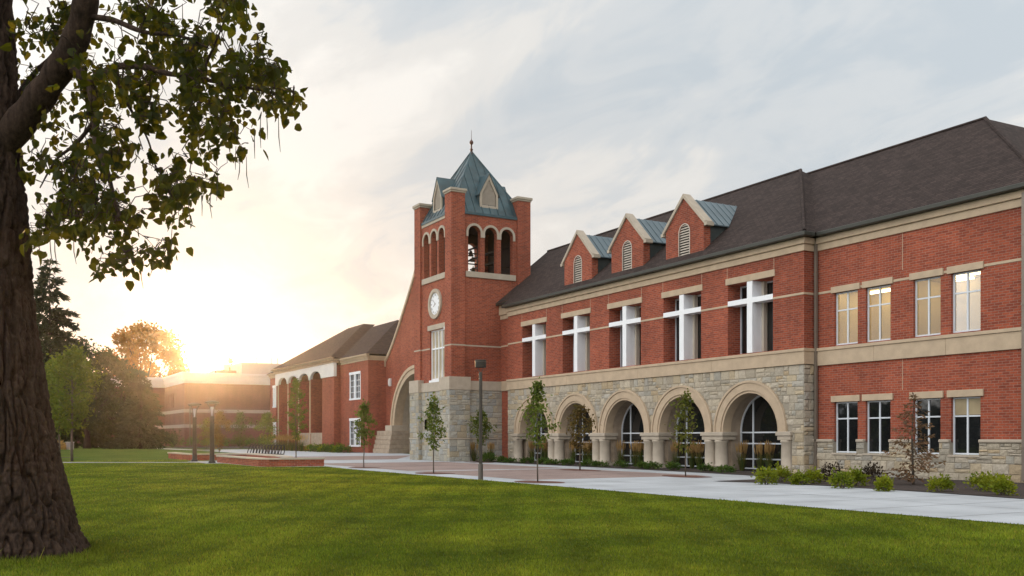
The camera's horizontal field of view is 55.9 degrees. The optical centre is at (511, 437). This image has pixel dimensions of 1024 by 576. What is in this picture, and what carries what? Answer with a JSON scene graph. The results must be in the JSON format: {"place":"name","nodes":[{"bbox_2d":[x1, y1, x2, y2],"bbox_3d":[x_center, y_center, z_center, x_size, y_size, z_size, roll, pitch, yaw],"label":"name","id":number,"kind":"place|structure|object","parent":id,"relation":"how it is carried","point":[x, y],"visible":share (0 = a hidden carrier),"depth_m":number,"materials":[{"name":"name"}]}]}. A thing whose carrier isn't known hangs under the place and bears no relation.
{"place":"outdoors","nodes":[
{"label":"outdoors","id":0,"kind":"place"},
{"bbox_2d":[44,353,94,452],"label":"lawn tree","id":1,"kind":"object","parent":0,"point":[59,428],"visible":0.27,"depth_m":81.69,"materials":[{"name":"green plant"}]},
{"bbox_2d":[63,462,207,462],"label":"path","id":2,"kind":"structure","parent":0,"point":[127,462],"depth_m":65.48,"materials":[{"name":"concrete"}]},
{"bbox_2d":[285,377,308,457],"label":"young tree","id":3,"kind":"object","parent":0,"point":[295,385],"visible":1,"depth_m":78.88,"materials":[{"name":"green plant"}]},
{"bbox_2d":[294,455,409,459],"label":"brick paving","id":4,"kind":"structure","parent":0,"point":[358,457],"depth_m":81.75,"materials":[{"name":"red brick"}]},
{"bbox_2d":[350,398,377,467],"bbox_3d":[-8.274,-0.250,53.986,1.440,3.903,1.529,0,0,-2],"label":"young tree","id":5,"kind":"object","parent":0,"point":[363,412],"visible":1,"depth_m":53.90,"materials":[{"name":"green plant"}]},
{"bbox_2d":[324,462,556,470],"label":"brick paving","id":6,"kind":"structure","parent":0,"point":[415,466],"depth_m":56.28,"materials":[{"name":"red brick"}]},
{"bbox_2d":[467,409,496,445],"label":"young tree","id":7,"kind":"object","parent":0,"point":[484,424],"visible":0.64,"depth_m":65.97,"materials":[{"name":"green plant"}]},
{"bbox_2d":[2,446,1023,575],"bbox_3d":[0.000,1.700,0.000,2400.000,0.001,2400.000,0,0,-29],"label":"lawn","id":8,"kind":"structure","parent":0,"point":[91,454],"depth_m":19.11,"materials":[{"name":"plant"}]},
{"bbox_2d":[33,259,102,420],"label":"tall conifer","id":9,"kind":"object","parent":8,"relation":"on","point":[51,325],"visible":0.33,"depth_m":111.47,"materials":[{"name":"green plant"}]},
{"bbox_2d":[45,341,109,461],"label":"lawn tree","id":10,"kind":"object","parent":8,"relation":"on","point":[70,359],"visible":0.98,"depth_m":68.05,"materials":[{"name":"green plant"}]},
{"bbox_2d":[62,336,134,448],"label":"broad tree","id":11,"kind":"object","parent":8,"relation":"on","point":[99,427],"visible":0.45,"depth_m":150.31,"materials":[{"name":"green plant"}]},
{"bbox_2d":[55,425,153,447],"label":"hedge","id":12,"kind":"object","parent":8,"relation":"on","point":[99,442],"visible":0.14,"depth_m":153.04,"materials":[{"name":"green plant"}]},
{"bbox_2d":[88,357,149,439],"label":"broad tree","id":13,"kind":"object","parent":8,"relation":"on","point":[123,397],"visible":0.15,"depth_m":157.74,"materials":[{"name":"green plant"}]},
{"bbox_2d":[102,368,173,448],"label":"spruce tree","id":14,"kind":"object","parent":8,"relation":"on","point":[152,437],"visible":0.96,"depth_m":144.91,"materials":[{"name":"green plant"}]},
{"bbox_2d":[100,320,191,377],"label":"golden tree","id":15,"kind":"object","parent":8,"relation":"on","point":[140,334],"visible":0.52,"depth_m":232.67,"materials":[{"name":"orange plant"}]},
{"bbox_2d":[0,0,307,560],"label":"catalpa tree","id":16,"kind":"object","parent":8,"relation":"on","point":[38,513],"visible":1,"depth_m":13.53,"materials":[{"name":"green plant"}]},
{"bbox_2d":[74,357,294,446],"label":"flat roofed hall","id":17,"kind":"structure","parent":8,"relation":"on","point":[244,387],"depth_m":185.06,"materials":[{"name":"red brick"}]},
{"bbox_2d":[167,452,244,459],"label":"seat wall","id":18,"kind":"structure","parent":8,"relation":"on","point":[180,455],"depth_m":73.15,"materials":[{"name":"brick"}]},
{"bbox_2d":[167,446,263,448],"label":"mulch bed","id":19,"kind":"object","parent":8,"relation":"on","point":[227,447],"visible":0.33,"depth_m":163.01,"materials":[{"name":"brown soil"}]},
{"bbox_2d":[159,425,183,445],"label":"dark bush","id":20,"kind":"object","parent":19,"relation":"on","point":[175,436],"visible":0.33,"depth_m":171.22,"materials":[{"name":"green plant"}]},
{"bbox_2d":[189,406,190,446],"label":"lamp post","id":21,"kind":"object","parent":19,"relation":"on","point":[189,426],"visible":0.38,"depth_m":172.44,"materials":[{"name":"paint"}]},
{"bbox_2d":[207,408,232,452],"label":"young tree","id":22,"kind":"object","parent":8,"relation":"on","point":[218,422],"visible":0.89,"depth_m":95.88,"materials":[{"name":"green plant"}]},
{"bbox_2d":[227,410,253,448],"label":"young tree","id":23,"kind":"object","parent":8,"relation":"on","point":[239,415],"visible":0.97,"depth_m":148.50,"materials":[{"name":"green plant"}]},
{"bbox_2d":[267,320,398,452],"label":"colonnade wing","id":24,"kind":"structure","parent":8,"relation":"on","point":[341,375],"depth_m":115.17,"materials":[{"name":"red brick"}]},
{"bbox_2d":[349,418,360,446],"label":"window","id":25,"kind":"structure","parent":24,"relation":"in","point":[352,436],"depth_m":110.61,"materials":[{"name":"white paint"}]},
{"bbox_2d":[349,371,360,399],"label":"window","id":26,"kind":"structure","parent":24,"relation":"in","point":[355,377],"depth_m":109.96,"materials":[{"name":"white paint"}]},
{"bbox_2d":[373,272,413,452],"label":"entrance gable","id":27,"kind":"structure","parent":8,"relation":"on","point":[394,437],"depth_m":104.09,"materials":[{"name":"brick"}]},
{"bbox_2d":[496,116,1023,482],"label":"brick hall","id":28,"kind":"structure","parent":8,"relation":"on","point":[800,319],"depth_m":45.15,"materials":[{"name":"brick"}]},
{"bbox_2d":[521,317,546,375],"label":"cross window","id":29,"kind":"structure","parent":28,"relation":"in","point":[538,339],"depth_m":65.39,"materials":[{"name":"white paint"}]},
{"bbox_2d":[534,412,547,460],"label":"arched window","id":30,"kind":"structure","parent":28,"relation":"in","point":[543,432],"depth_m":66.99,"materials":[{"name":"glass"}]},
{"bbox_2d":[561,308,590,371],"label":"cross window","id":31,"kind":"structure","parent":28,"relation":"in","point":[580,331],"depth_m":60.91,"materials":[{"name":"white paint"}]},
{"bbox_2d":[575,408,591,462],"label":"arched window","id":32,"kind":"structure","parent":28,"relation":"in","point":[586,438],"depth_m":62.32,"materials":[{"name":"glass"}]},
{"bbox_2d":[607,297,641,366],"bbox_3d":[6.932,-6.077,56.564,0.930,3.845,3.400,0,0,-29],"label":"cross window","id":33,"kind":"structure","parent":28,"relation":"in","point":[629,323],"depth_m":56.41,"materials":[{"name":"white paint"}]},
{"bbox_2d":[621,403,643,463],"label":"arched window","id":34,"kind":"structure","parent":28,"relation":"in","point":[632,424],"depth_m":57.81,"materials":[{"name":"glass"}]},
{"bbox_2d":[661,284,702,360],"bbox_3d":[9.476,-6.077,52.051,0.930,3.845,3.400,0,0,-29],"label":"cross window","id":35,"kind":"structure","parent":28,"relation":"in","point":[687,313],"depth_m":51.91,"materials":[{"name":"white paint"}]},
{"bbox_2d":[676,400,704,466],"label":"arched window","id":36,"kind":"structure","parent":28,"relation":"in","point":[696,431],"depth_m":52.94,"materials":[{"name":"glass"}]},
{"bbox_2d":[725,269,774,353],"bbox_3d":[12.020,-6.077,47.539,0.930,3.845,3.400,0,0,-29],"label":"cross window","id":37,"kind":"structure","parent":28,"relation":"in","point":[755,303],"depth_m":47.39,"materials":[{"name":"white paint"}]},
{"bbox_2d":[740,395,780,469],"bbox_3d":[12.723,-0.320,47.935,0.115,3.840,3.920,0,0,-29],"label":"arched window","id":38,"kind":"structure","parent":28,"relation":"in","point":[758,422],"depth_m":48.52,"materials":[{"name":"glass"}]},
{"bbox_2d":[831,282,859,344],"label":"window","id":39,"kind":"structure","parent":28,"relation":"in","point":[855,286],"depth_m":43.12,"materials":[{"name":"paint"}]},
{"bbox_2d":[831,395,859,454],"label":"window","id":40,"kind":"structure","parent":28,"relation":"in","point":[846,409],"depth_m":43.12,"materials":[{"name":"paint"}]},
{"bbox_2d":[862,277,892,341],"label":"window","id":41,"kind":"structure","parent":28,"relation":"in","point":[889,280],"depth_m":41.61,"materials":[{"name":"paint"}]},
{"bbox_2d":[862,393,892,455],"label":"window","id":42,"kind":"structure","parent":28,"relation":"in","point":[878,411],"depth_m":41.61,"materials":[{"name":"paint"}]},
{"bbox_2d":[909,268,943,336],"bbox_3d":[16.980,-5.480,39.441,0.280,2.640,1.580,0,0,-29],"label":"window","id":43,"kind":"structure","parent":28,"relation":"in","point":[933,273],"depth_m":39.48,"materials":[{"name":"paint"}]},
{"bbox_2d":[909,391,943,456],"bbox_3d":[16.946,-0.555,39.422,0.360,2.650,1.580,0,0,-29],"label":"window","id":44,"kind":"structure","parent":28,"relation":"in","point":[933,404],"depth_m":39.40,"materials":[{"name":"paint"}]},
{"bbox_2d":[947,261,983,332],"bbox_3d":[17.845,-5.480,37.908,0.280,2.640,1.580,0,0,-29],"label":"window","id":45,"kind":"structure","parent":28,"relation":"in","point":[970,267],"depth_m":37.94,"materials":[{"name":"paint"}]},
{"bbox_2d":[947,389,983,457],"bbox_3d":[17.810,-0.555,37.888,0.360,2.650,1.580,0,0,-29],"label":"window","id":46,"kind":"structure","parent":28,"relation":"in","point":[966,407],"depth_m":37.94,"materials":[{"name":"paint"}]},
{"bbox_2d":[12,0,1023,380],"label":"sky","id":47,"kind":"structure","parent":0,"point":[595,112],"materials":[{"name":"white"}]},
{"bbox_2d":[416,469,703,479],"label":"brick paving","id":48,"kind":"structure","parent":0,"point":[526,474],"depth_m":44.08,"materials":[{"name":"red brick"}]},
{"bbox_2d":[560,469,600,470],"bbox_3d":[3.517,1.679,49.948,1.514,0.001,3.179,0,0,-29],"label":"tree pit","id":49,"kind":"object","parent":48,"relation":"on","point":[580,470],"visible":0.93,"depth_m":49.29,"materials":[{"name":"brown soil"}]},
{"bbox_2d":[565,404,598,469],"bbox_3d":[3.666,-0.032,50.211,1.981,3.465,1.974,0,0,-3],"label":"young tree","id":50,"kind":"object","parent":49,"relation":"on","point":[578,411],"visible":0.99,"depth_m":49.93,"materials":[{"name":"green plant"}]},
{"bbox_2d":[189,449,1023,524],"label":"plaza pavement","id":51,"kind":"structure","parent":0,"point":[978,510],"depth_m":29.70,"materials":[{"name":"concrete"}]},
{"bbox_2d":[188,403,200,461],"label":"lamp post","id":52,"kind":"object","parent":51,"relation":"on","point":[194,443],"visible":1,"depth_m":68.26,"materials":[{"name":"brown metal"}]},
{"bbox_2d":[197,417,214,449],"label":"young tree","id":53,"kind":"object","parent":51,"relation":"on","point":[205,421],"visible":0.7,"depth_m":136.27,"materials":[{"name":"green plant"}]},
{"bbox_2d":[204,400,218,462],"bbox_3d":[-19.936,-0.385,64.182,0.980,4.170,0.980,0,0,-29],"label":"lamp post","id":54,"kind":"object","parent":51,"relation":"on","point":[212,458],"visible":0.99,"depth_m":64.05,"materials":[{"name":"brown metal"}]},
{"bbox_2d":[249,411,279,452],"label":"young tree","id":55,"kind":"object","parent":51,"relation":"on","point":[266,418],"visible":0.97,"depth_m":109.30,"materials":[{"name":"green plant"}]},
{"bbox_2d":[247,444,284,454],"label":"bike rack","id":56,"kind":"object","parent":51,"relation":"on","point":[266,449],"visible":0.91,"depth_m":96.04,"materials":[{"name":"brown metal"}]},
{"bbox_2d":[244,453,293,457],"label":"seat wall","id":57,"kind":"structure","parent":51,"relation":"on","point":[264,455],"depth_m":68.60,"materials":[{"name":"brick"}]},
{"bbox_2d":[216,455,325,466],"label":"seat wall","id":58,"kind":"structure","parent":51,"relation":"on","point":[255,461],"depth_m":57.18,"materials":[{"name":"brick"}]},
{"bbox_2d":[294,434,307,450],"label":"feather reed","id":59,"kind":"object","parent":51,"relation":"on","point":[301,445],"visible":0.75,"depth_m":119.17,"materials":[{"name":"beige plant"}]},
{"bbox_2d":[264,449,361,452],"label":"mulch bed","id":60,"kind":"object","parent":51,"relation":"on","point":[340,452],"visible":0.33,"depth_m":108.28,"materials":[{"name":"brown soil"}]},
{"bbox_2d":[335,444,352,452],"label":"clipped shrub","id":61,"kind":"object","parent":60,"relation":"on","point":[341,447],"visible":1,"depth_m":107.22,"materials":[{"name":"green plant"}]},
{"bbox_2d":[416,472,454,473],"bbox_3d":[-3.736,1.679,45.628,1.717,0.001,2.496,0,0,-29],"label":"tree pit","id":62,"kind":"object","parent":51,"relation":"on","point":[432,473],"visible":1,"depth_m":45.17,"materials":[{"name":"brown soil"}]},
{"bbox_2d":[417,392,447,472],"bbox_3d":[-3.726,-0.236,45.592,1.456,3.874,1.556,0,0,13],"label":"young tree","id":63,"kind":"object","parent":62,"relation":"on","point":[431,423],"visible":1,"depth_m":45.48,"materials":[{"name":"green plant"}]},
{"bbox_2d":[409,130,532,461],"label":"clock tower","id":64,"kind":"structure","parent":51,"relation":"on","point":[487,218],"depth_m":70.22,"materials":[{"name":"brick"}]},
{"bbox_2d":[427,322,444,382],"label":"tall window","id":65,"kind":"structure","parent":64,"relation":"in","point":[437,335],"depth_m":70.87,"materials":[{"name":"white paint"}]},
{"bbox_2d":[470,442,477,460],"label":"feather reed","id":66,"kind":"object","parent":51,"relation":"on","point":[473,451],"visible":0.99,"depth_m":68.66,"materials":[{"name":"brown plant"}]},
{"bbox_2d":[475,360,485,479],"bbox_3d":[-1.260,-0.713,38.790,0.464,4.825,0.464,0,0,-29],"label":"lamp post","id":67,"kind":"object","parent":51,"relation":"on","point":[480,363],"visible":0.94,"depth_m":38.73,"materials":[{"name":"metal"}]},
{"bbox_2d":[514,480,564,482],"bbox_3d":[1.027,1.679,36.656,1.532,0.001,2.544,0,0,-29],"label":"tree pit","id":68,"kind":"object","parent":51,"relation":"on","point":[528,481],"visible":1,"depth_m":36.94,"materials":[{"name":"brown soil"}]},
{"bbox_2d":[517,376,561,481],"bbox_3d":[1.048,-0.321,36.679,1.430,4.044,1.546,0,0,38],"label":"young tree","id":69,"kind":"object","parent":68,"relation":"on","point":[537,386],"visible":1,"depth_m":36.58,"materials":[{"name":"green plant"}]},
{"bbox_2d":[482,461,782,474],"bbox_3d":[5.464,1.669,56.287,4.400,0.001,28.900,0,0,-29],"label":"mulch bed","id":70,"kind":"object","parent":51,"relation":"on","point":[744,472],"visible":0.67,"depth_m":50.54,"materials":[{"name":"brown soil"}]},
{"bbox_2d":[478,452,496,461],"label":"green shrub","id":71,"kind":"object","parent":70,"relation":"on","point":[489,457],"visible":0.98,"depth_m":66.71,"materials":[{"name":"green plant"}]},
{"bbox_2d":[528,441,535,461],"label":"feather reed","id":72,"kind":"object","parent":70,"relation":"on","point":[532,446],"visible":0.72,"depth_m":66.53,"materials":[{"name":"brown plant"}]},
{"bbox_2d":[559,458,574,464],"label":"green shrub","id":73,"kind":"object","parent":70,"relation":"on","point":[567,461],"visible":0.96,"depth_m":58.74,"materials":[{"name":"green plant"}]},
{"bbox_2d":[569,440,577,462],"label":"feather reed","id":74,"kind":"object","parent":70,"relation":"on","point":[573,455],"visible":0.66,"depth_m":62.04,"materials":[{"name":"brown plant"}]},
{"bbox_2d":[585,440,591,460],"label":"feather reed","id":75,"kind":"object","parent":70,"relation":"on","point":[589,445],"visible":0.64,"depth_m":60.41,"materials":[{"name":"brown plant"}]},
{"bbox_2d":[589,460,610,466],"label":"green shrub","id":76,"kind":"object","parent":70,"relation":"on","point":[597,463],"visible":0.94,"depth_m":55.40,"materials":[{"name":"green plant"}]},
{"bbox_2d":[611,459,631,467],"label":"green shrub","id":77,"kind":"object","parent":70,"relation":"on","point":[622,463],"visible":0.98,"depth_m":53.81,"materials":[{"name":"green plant"}]},
{"bbox_2d":[616,440,626,460],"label":"feather reed","id":78,"kind":"object","parent":70,"relation":"on","point":[620,447],"visible":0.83,"depth_m":57.59,"materials":[{"name":"brown plant"}]},
{"bbox_2d":[627,441,638,465],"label":"feather reed","id":79,"kind":"object","parent":70,"relation":"on","point":[634,460],"visible":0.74,"depth_m":56.66,"materials":[{"name":"brown plant"}]},
{"bbox_2d":[635,440,643,461],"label":"feather reed","id":80,"kind":"object","parent":70,"relation":"on","point":[639,455],"visible":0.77,"depth_m":55.98,"materials":[{"name":"plant"}]},
{"bbox_2d":[644,461,662,468],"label":"green shrub","id":81,"kind":"object","parent":70,"relation":"on","point":[653,465],"visible":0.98,"depth_m":51.05,"materials":[{"name":"green plant"}]},
{"bbox_2d":[664,461,682,469],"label":"green shrub","id":82,"kind":"object","parent":70,"relation":"on","point":[671,464],"visible":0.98,"depth_m":49.83,"materials":[{"name":"green plant"}]},
{"bbox_2d":[670,441,681,467],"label":"feather reed","id":83,"kind":"object","parent":70,"relation":"on","point":[675,458],"visible":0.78,"depth_m":53.03,"materials":[{"name":"brown plant"}]},
{"bbox_2d":[686,442,696,468],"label":"feather reed","id":84,"kind":"object","parent":70,"relation":"on","point":[692,462],"visible":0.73,"depth_m":52.16,"materials":[{"name":"plant"}]},
{"bbox_2d":[693,440,704,467],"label":"feather reed","id":85,"kind":"object","parent":70,"relation":"on","point":[698,448],"visible":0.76,"depth_m":51.37,"materials":[{"name":"brown plant"}]},
{"bbox_2d":[697,462,715,470],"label":"green shrub","id":86,"kind":"object","parent":70,"relation":"on","point":[709,467],"visible":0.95,"depth_m":47.70,"materials":[{"name":"green plant"}]},
{"bbox_2d":[713,464,736,472],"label":"green shrub","id":87,"kind":"object","parent":70,"relation":"on","point":[731,469],"visible":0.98,"depth_m":46.29,"materials":[{"name":"green plant"}]},
{"bbox_2d":[735,440,747,470],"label":"feather reed","id":88,"kind":"object","parent":70,"relation":"on","point":[740,447],"visible":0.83,"depth_m":48.48,"materials":[{"name":"brown plant"}]},
{"bbox_2d":[754,442,766,470],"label":"feather reed","id":89,"kind":"object","parent":70,"relation":"on","point":[759,448],"visible":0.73,"depth_m":47.72,"materials":[{"name":"brown plant"}]},
{"bbox_2d":[762,440,775,470],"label":"feather reed","id":90,"kind":"object","parent":70,"relation":"on","point":[768,448],"visible":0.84,"depth_m":46.85,"materials":[{"name":"brown plant"}]},
{"bbox_2d":[662,475,707,477],"bbox_3d":[7.490,1.679,41.962,1.667,0.001,2.930,0,0,-29],"label":"tree pit","id":91,"kind":"object","parent":51,"relation":"on","point":[688,476],"visible":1,"depth_m":41.69,"materials":[{"name":"brown soil"}]},
{"bbox_2d":[664,388,697,475],"bbox_3d":[7.456,-0.227,41.931,1.293,3.856,1.377,0,0,-16],"label":"young tree","id":92,"kind":"object","parent":91,"relation":"on","point":[683,403],"visible":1,"depth_m":41.82,"materials":[{"name":"green plant"}]},
{"bbox_2d":[725,474,1023,497],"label":"mulch bed","id":93,"kind":"object","parent":51,"relation":"on","point":[919,485],"visible":0.53,"depth_m":32.98,"materials":[{"name":"brown soil"}]},
{"bbox_2d":[750,466,778,484],"bbox_3d":[9.123,1.323,34.777,1.027,0.856,0.841,0,0,8],"label":"yellow green shrub","id":94,"kind":"object","parent":93,"relation":"on","point":[772,479],"visible":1,"depth_m":34.69,"materials":[{"name":"green plant"}]},
{"bbox_2d":[771,460,793,481],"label":"yellow green shrub","id":95,"kind":"object","parent":93,"relation":"on","point":[786,473],"visible":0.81,"depth_m":36.23,"materials":[{"name":"green plant"}]},
{"bbox_2d":[788,469,810,484],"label":"yellow green shrub","id":96,"kind":"object","parent":93,"relation":"on","point":[797,478],"visible":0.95,"depth_m":34.42,"materials":[{"name":"green plant"}]},
{"bbox_2d":[802,466,824,483],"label":"yellow green shrub","id":97,"kind":"object","parent":93,"relation":"on","point":[812,474],"visible":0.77,"depth_m":35.23,"materials":[{"name":"green plant"}]},
{"bbox_2d":[819,461,845,481],"bbox_3d":[12.148,1.295,36.569,1.081,0.904,0.894,0,0,21],"label":"purple shrub","id":98,"kind":"object","parent":93,"relation":"on","point":[824,470],"visible":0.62,"depth_m":36.59,"materials":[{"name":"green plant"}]},
{"bbox_2d":[825,467,855,488],"bbox_3d":[10.898,1.370,32.112,0.993,0.803,1.002,0,0,17],"label":"yellow green shrub","id":99,"kind":"object","parent":93,"relation":"on","point":[845,482],"visible":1,"depth_m":32.05,"materials":[{"name":"green plant"}]},
{"bbox_2d":[847,466,870,485],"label":"yellow green shrub","id":100,"kind":"object","parent":93,"relation":"on","point":[858,475],"visible":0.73,"depth_m":33.11,"materials":[{"name":"green plant"}]},
{"bbox_2d":[861,461,884,483],"bbox_3d":[12.976,1.266,35.143,1.099,0.983,0.799,0,0,-15],"label":"purple shrub","id":101,"kind":"object","parent":93,"relation":"on","point":[872,470],"visible":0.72,"depth_m":35.02,"materials":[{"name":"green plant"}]},
{"bbox_2d":[873,472,894,491],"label":"yellow green shrub","id":102,"kind":"object","parent":93,"relation":"on","point":[882,482],"visible":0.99,"depth_m":30.29,"materials":[{"name":"green plant"}]},
{"bbox_2d":[882,392,945,484],"bbox_3d":[14.244,0.035,34.120,1.797,3.333,2.346,0,0,-5],"label":"dry conifer","id":103,"kind":"object","parent":93,"relation":"on","point":[922,466],"visible":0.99,"depth_m":34.16,"materials":[{"name":"brown plant"}]},
{"bbox_2d":[924,473,958,491],"bbox_3d":[13.316,1.407,29.972,0.907,0.662,0.805,0,0,-29],"label":"yellow green shrub","id":104,"kind":"object","parent":93,"relation":"on","point":[932,484],"visible":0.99,"depth_m":29.90,"materials":[{"name":"green plant"}]},
{"bbox_2d":[963,471,990,489],"bbox_3d":[15.008,1.393,30.820,0.869,0.722,1.034,0,0,-29],"label":"yellow green shrub","id":105,"kind":"object","parent":93,"relation":"on","point":[975,478],"visible":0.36,"depth_m":30.79,"materials":[{"name":"green plant"}]},
{"bbox_2d":[977,471,1011,491],"bbox_3d":[14.904,1.373,29.709,1.140,0.716,0.830,0,0,28],"label":"yellow green shrub","id":106,"kind":"object","parent":93,"relation":"on","point":[985,480],"visible":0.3,"depth_m":29.78,"materials":[{"name":"green plant"}]},
{"bbox_2d":[979,472,1019,495],"bbox_3d":[14.278,1.396,28.118,0.853,0.784,0.999,0,0,-12],"label":"yellow green shrub","id":107,"kind":"object","parent":93,"relation":"on","point":[1000,484],"visible":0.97,"depth_m":27.97,"materials":[{"name":"green plant"}]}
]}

